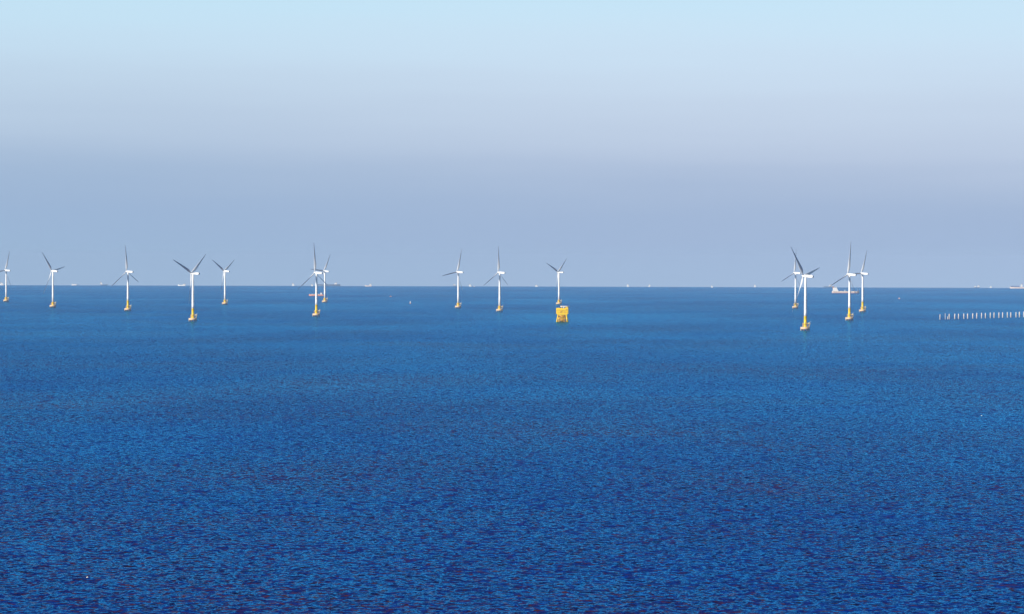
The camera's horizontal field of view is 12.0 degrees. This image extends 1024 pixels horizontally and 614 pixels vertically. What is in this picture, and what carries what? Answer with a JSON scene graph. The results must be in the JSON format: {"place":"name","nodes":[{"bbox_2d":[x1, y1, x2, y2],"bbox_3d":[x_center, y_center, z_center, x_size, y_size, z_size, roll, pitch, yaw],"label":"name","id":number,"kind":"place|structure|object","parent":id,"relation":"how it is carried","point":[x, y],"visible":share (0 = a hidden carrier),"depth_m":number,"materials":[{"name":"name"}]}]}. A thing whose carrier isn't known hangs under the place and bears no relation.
{"place":"outdoors","nodes":[
{"label":"outdoors","id":0,"kind":"place"},
{"bbox_2d":[0,285,1023,613],"bbox_3d":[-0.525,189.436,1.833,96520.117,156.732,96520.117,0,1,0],"label":"sea","id":1,"kind":"structure","parent":0,"point":[600,451],"depth_m":2852.59,"materials":[{"name":"liquid"}]},
{"bbox_2d":[0,251,10,301],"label":"wind turbine","id":2,"kind":"object","parent":1,"relation":"in","point":[5,298],"visible":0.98,"depth_m":13993.85,"materials":[{"name":"paint"}]},
{"bbox_2d":[43,254,62,306],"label":"wind turbine","id":3,"kind":"object","parent":1,"relation":"in","point":[52,272],"visible":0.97,"depth_m":12061.04,"materials":[{"name":"paint"}]},
{"bbox_2d":[112,246,136,310],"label":"wind turbine","id":4,"kind":"object","parent":1,"relation":"in","point":[128,305],"visible":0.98,"depth_m":11166.70,"materials":[{"name":"paint"}]},
{"bbox_2d":[174,254,205,320],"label":"wind turbine","id":5,"kind":"object","parent":1,"relation":"in","point":[192,273],"visible":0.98,"depth_m":9121.37,"materials":[{"name":"paint"}]},
{"bbox_2d":[214,261,232,304],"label":"wind turbine","id":6,"kind":"object","parent":1,"relation":"in","point":[224,275],"visible":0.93,"depth_m":13096.70,"materials":[{"name":"paint"}]},
{"bbox_2d":[300,248,325,315],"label":"wind turbine","id":7,"kind":"object","parent":1,"relation":"in","point":[317,312],"visible":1,"depth_m":10056.14,"materials":[{"name":"paint"}]},
{"bbox_2d":[312,256,329,302],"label":"wind turbine","id":8,"kind":"object","parent":1,"relation":"in","point":[324,298],"visible":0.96,"depth_m":13961.85,"materials":[{"name":"paint"}]},
{"bbox_2d":[317,282,339,285],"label":"tanker","id":9,"kind":"object","parent":1,"relation":"on","point":[335,284],"visible":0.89,"depth_m":37837.20,"materials":[{"name":"white metal"}]},
{"bbox_2d":[443,249,462,307],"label":"wind turbine","id":10,"kind":"object","parent":1,"relation":"in","point":[457,303],"visible":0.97,"depth_m":12174.72,"materials":[{"name":"paint"}]},
{"bbox_2d":[487,247,507,311],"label":"wind turbine","id":11,"kind":"object","parent":1,"relation":"in","point":[500,309],"visible":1,"depth_m":11243.18,"materials":[{"name":"paint"}]},
{"bbox_2d":[547,258,566,304],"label":"wind turbine","id":12,"kind":"object","parent":1,"relation":"in","point":[558,277],"visible":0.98,"depth_m":13380.75,"materials":[{"name":"paint"}]},
{"bbox_2d":[556,306,568,321],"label":"offshore substation","id":13,"kind":"object","parent":1,"relation":"in","point":[562,313],"visible":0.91,"depth_m":9182.31,"materials":[{"name":"yellow paint"}]},
{"bbox_2d":[782,258,800,308],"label":"wind turbine","id":14,"kind":"object","parent":1,"relation":"in","point":[795,306],"visible":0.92,"depth_m":12350.15,"materials":[{"name":"paint"}]},
{"bbox_2d":[791,248,819,330],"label":"wind turbine","id":15,"kind":"object","parent":1,"relation":"in","point":[804,326],"visible":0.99,"depth_m":8043.69,"materials":[{"name":"paint"}]},
{"bbox_2d":[832,245,855,319],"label":"wind turbine","id":16,"kind":"object","parent":1,"relation":"in","point":[849,301],"visible":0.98,"depth_m":9581.13,"materials":[{"name":"paint"}]},
{"bbox_2d":[832,286,859,292],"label":"cargo ship","id":17,"kind":"object","parent":1,"relation":"on","point":[835,289],"visible":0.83,"depth_m":21277.12,"materials":[{"name":"white metal"}]},
{"bbox_2d":[852,251,868,311],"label":"wind turbine","id":18,"kind":"object","parent":1,"relation":"in","point":[862,308],"visible":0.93,"depth_m":11374.88,"materials":[{"name":"paint"}]},
{"bbox_2d":[0,0,1023,287],"label":"sky","id":19,"kind":"structure","parent":0,"point":[634,143],"materials":[{"name":"blue"}]}
]}

